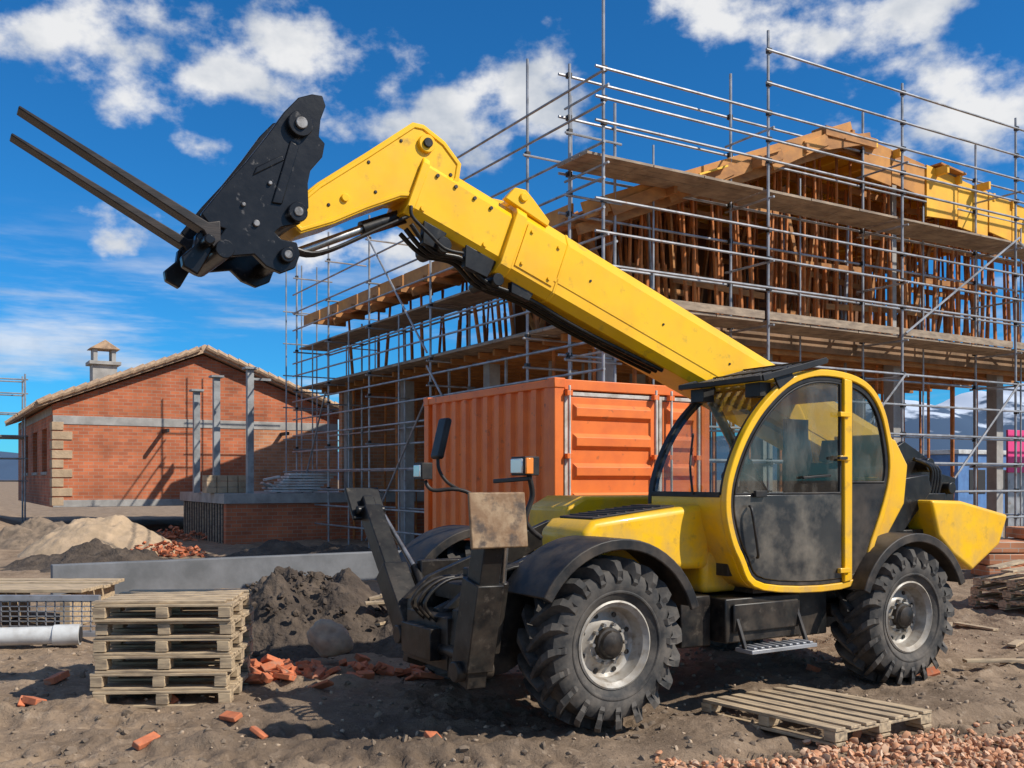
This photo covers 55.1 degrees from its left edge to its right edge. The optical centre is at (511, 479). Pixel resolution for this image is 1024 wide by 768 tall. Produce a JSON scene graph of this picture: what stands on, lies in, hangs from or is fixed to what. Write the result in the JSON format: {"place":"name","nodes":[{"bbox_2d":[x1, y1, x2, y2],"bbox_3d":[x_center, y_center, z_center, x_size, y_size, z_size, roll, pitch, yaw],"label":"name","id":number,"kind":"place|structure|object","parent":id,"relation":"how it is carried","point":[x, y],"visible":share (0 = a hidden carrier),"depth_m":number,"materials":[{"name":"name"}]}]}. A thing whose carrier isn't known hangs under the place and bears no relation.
{"place":"outdoors","nodes":[
{"label":"outdoors","id":0,"kind":"place"},
{"bbox_2d":[0,480,1023,767],"bbox_3d":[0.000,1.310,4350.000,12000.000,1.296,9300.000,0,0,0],"label":"ground","id":1,"kind":"structure","parent":0,"point":[462,710],"depth_m":7.33,"materials":[{"name":"brown soil"}]},
{"bbox_2d":[0,374,27,522],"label":"scaffolding","id":2,"kind":"object","parent":1,"relation":"on","point":[20,437],"visible":0.81,"depth_m":34.81,"materials":[{"name":"metal"}]},
{"bbox_2d":[0,516,65,549],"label":"dirt pile","id":3,"kind":"object","parent":1,"relation":"on","point":[26,534],"visible":0.34,"depth_m":24.92,"materials":[{"name":"sand"}]},
{"bbox_2d":[0,624,82,645],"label":"plastic pipe","id":4,"kind":"object","parent":1,"relation":"on","point":[63,635],"visible":1,"depth_m":10.30,"materials":[{"name":"white plastic"}]},
{"bbox_2d":[0,595,100,636],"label":"metal grating","id":5,"kind":"object","parent":1,"relation":"on","point":[50,598],"visible":0.63,"depth_m":10.94,"materials":[{"name":"grey metal"}]},
{"bbox_2d":[0,578,124,623],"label":"lumber planks","id":6,"kind":"object","parent":1,"relation":"on","point":[104,588],"visible":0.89,"depth_m":12.11,"materials":[{"name":"brown wood"}]},
{"bbox_2d":[0,538,168,572],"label":"dirt pile","id":7,"kind":"object","parent":1,"relation":"on","point":[94,550],"visible":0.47,"depth_m":19.07,"materials":[{"name":"brown soil"}]},
{"bbox_2d":[17,515,177,557],"bbox_3d":[-9.700,1.625,23.200,4.750,1.586,3.750,0,0,0],"label":"sand pile","id":8,"kind":"object","parent":1,"relation":"on","point":[119,531],"visible":0.41,"depth_m":22.53,"materials":[{"name":"beige sand"}]},
{"bbox_2d":[130,525,206,557],"bbox_3d":[-8.749,1.584,25.897,3.442,0.495,8.665,0,0,-23],"label":"brick rubble","id":9,"kind":"object","parent":1,"relation":"on","point":[182,551],"visible":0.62,"depth_m":22.46,"materials":[{"name":"orange brick"}]},
{"bbox_2d":[89,589,253,708],"bbox_3d":[-2.777,1.372,8.120,1.114,0.836,0.902,0,0,-4],"label":"pallet stack","id":10,"kind":"object","parent":1,"relation":"on","point":[164,644],"visible":0.99,"depth_m":7.76,"materials":[{"name":"brown wood"}]},
{"bbox_2d":[18,355,337,506],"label":"walls","id":11,"kind":"structure","parent":1,"relation":"on","point":[107,462],"depth_m":31.72,"materials":[{"name":"red brick"}]},
{"bbox_2d":[4,345,338,425],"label":"roof","id":12,"kind":"structure","parent":11,"relation":"on","point":[48,400],"depth_m":32.02,"materials":[{"name":"tile"}]},
{"bbox_2d":[85,340,120,380],"bbox_3d":[-14.359,-3.759,34.483,1.040,2.217,0.940,0,0,-31],"label":"chimney","id":13,"kind":"object","parent":12,"relation":"on","point":[99,369],"visible":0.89,"depth_m":34.16,"materials":[{"name":"concrete"}]},
{"bbox_2d":[18,406,337,506],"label":"lintels and quoins","id":14,"kind":"object","parent":11,"relation":"on","point":[58,422],"visible":0.84,"depth_m":30.95,"materials":[{"name":"concrete"}]},
{"bbox_2d":[245,429,336,490],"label":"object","id":15,"kind":"structure","parent":11,"relation":"attached to","point":[269,453],"depth_m":33.74,"materials":[{"name":"brick"}]},
{"bbox_2d":[51,550,400,594],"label":"concrete wall","id":16,"kind":"structure","parent":1,"relation":"on","point":[220,573],"depth_m":15.48,"materials":[{"name":"grey concrete"}]},
{"bbox_2d":[223,539,370,556],"bbox_3d":[-4.300,1.682,20.500,6.500,0.875,3.000,0,0,0],"label":"dirt pile","id":17,"kind":"object","parent":1,"relation":"on","point":[273,547],"visible":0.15,"depth_m":20.31,"materials":[{"name":"brown soil"}]},
{"bbox_2d":[180,366,423,544],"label":"brick terrace","id":18,"kind":"structure","parent":1,"relation":"on","point":[230,509],"depth_m":28.13,"materials":[{"name":"brick"}]},
{"bbox_2d":[245,571,384,656],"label":"soil lumps","id":19,"kind":"object","parent":1,"relation":"on","point":[295,612],"visible":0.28,"depth_m":10.20,"materials":[{"name":"brown soil"}]},
{"bbox_2d":[250,566,387,662],"bbox_3d":[-2.350,1.700,10.900,3.500,1.489,3.125,0,0,0],"label":"dirt pile","id":20,"kind":"object","parent":1,"relation":"on","point":[288,626],"visible":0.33,"depth_m":10.23,"materials":[{"name":"brown soil"}]},
{"bbox_2d":[307,619,353,657],"bbox_3d":[-1.736,1.509,9.354,0.462,0.366,0.342,0,0,0],"label":"boulder","id":21,"kind":"object","parent":1,"relation":"on","point":[326,638],"visible":1,"depth_m":9.25,"materials":[{"name":"stone"}]},
{"bbox_2d":[366,613,402,657],"bbox_3d":[-1.000,1.690,10.500,2.000,0.801,2.000,0,0,0],"label":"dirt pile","id":22,"kind":"object","parent":1,"relation":"on","point":[384,643],"visible":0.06,"depth_m":9.93,"materials":[{"name":"soil"}]},
{"bbox_2d":[17,652,939,750],"bbox_3d":[1.077,1.694,8.135,10.131,0.285,3.739,0,0,0],"label":"brick rubble","id":23,"kind":"object","parent":1,"relation":"on","point":[268,668],"visible":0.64,"depth_m":8.60,"materials":[{"name":"brick"}]},
{"bbox_2d":[9,94,1005,732],"bbox_3d":[0.670,-0.396,8.084,8.535,4.362,2.462,0,0,-31],"label":"telehandler","id":24,"kind":"object","parent":1,"relation":"on","point":[863,540],"visible":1,"depth_m":7.50,"materials":[{"name":"metal"}]},
{"bbox_2d":[0,604,1023,767],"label":"dirt clods","id":25,"kind":"object","parent":1,"relation":"on","point":[70,750],"visible":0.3,"depth_m":7.10,"materials":[{"name":"soil"}]},
{"bbox_2d":[14,622,1020,767],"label":"stones","id":26,"kind":"object","parent":1,"relation":"on","point":[1009,722],"visible":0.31,"depth_m":7.38,"materials":[{"name":"brown stone"}]},
{"bbox_2d":[423,377,708,539],"bbox_3d":[0.659,0.320,13.699,2.460,3.060,3.590,0,0,-31],"label":"shipping container","id":27,"kind":"object","parent":1,"relation":"on","point":[581,437],"visible":0.37,"depth_m":12.34,"materials":[{"name":"orange metal"}]},
{"bbox_2d":[564,391,657,494],"bbox_3d":[1.234,0.080,12.065,1.430,2.260,0.100,0,0,-31],"label":"door","id":28,"kind":"structure","parent":27,"relation":"in","point":[613,435],"depth_m":12.03,"materials":[{"name":"paint"}]},
{"bbox_2d":[658,397,696,491],"bbox_3d":[2.157,0.080,12.625,0.690,2.260,0.100,0,0,-31],"label":"door leaf","id":29,"kind":"structure","parent":27,"relation":"in","point":[682,443],"depth_m":12.59,"materials":[{"name":"paint"}]},
{"bbox_2d":[283,0,1023,549],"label":"scaffolding","id":30,"kind":"object","parent":1,"relation":"on","point":[603,166],"visible":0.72,"depth_m":20.51,"materials":[{"name":"metal"}]},
{"bbox_2d":[304,122,1023,544],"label":"building under construction","id":31,"kind":"structure","parent":1,"relation":"on","point":[634,252],"depth_m":23.37,"materials":[{"name":"wood"}]},
{"bbox_2d":[365,594,1023,664],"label":"scrap lumber","id":32,"kind":"object","parent":1,"relation":"on","point":[1014,643],"visible":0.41,"depth_m":10.24,"materials":[{"name":"brown wood"}]},
{"bbox_2d":[701,685,931,746],"bbox_3d":[2.179,1.690,7.119,1.003,0.120,1.258,0,-2,-32],"label":"wooden pallet","id":33,"kind":"object","parent":1,"relation":"on","point":[836,717],"visible":0.99,"depth_m":6.89,"materials":[{"name":"brown wood"}]},
{"bbox_2d":[918,449,1005,513],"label":"site office","id":34,"kind":"structure","parent":1,"relation":"on","point":[964,479],"depth_m":44.51,"materials":[{"name":"blue paint"},{"name":"metal"}]},
{"bbox_2d":[968,559,1023,609],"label":"pile","id":35,"kind":"object","parent":1,"relation":"on","point":[1005,589],"visible":1,"depth_m":13.40,"materials":[{"name":"brown wood"}]},
{"bbox_2d":[971,526,1023,575],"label":"brick stack","id":36,"kind":"object","parent":1,"relation":"on","point":[1007,550],"visible":0.59,"depth_m":17.50,"materials":[{"name":"brick"}]},
{"bbox_2d":[1005,430,1023,538],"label":"site sign","id":37,"kind":"object","parent":1,"relation":"on","point":[1009,485],"visible":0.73,"depth_m":27.73,"materials":[{"name":"pink"}]},
{"bbox_2d":[0,383,1023,479],"bbox_3d":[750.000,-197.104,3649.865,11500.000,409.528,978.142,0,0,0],"label":"mountains","id":38,"kind":"structure","parent":0,"point":[939,420],"depth_m":3612.66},
{"bbox_2d":[0,0,1023,452],"label":"sky","id":39,"kind":"structure","parent":0,"point":[175,94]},
{"bbox_2d":[653,722,1023,767],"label":"gravel","id":40,"kind":"structure","parent":0,"point":[919,744],"depth_m":6.07,"materials":[{"name":"beige gravel"}]}
]}

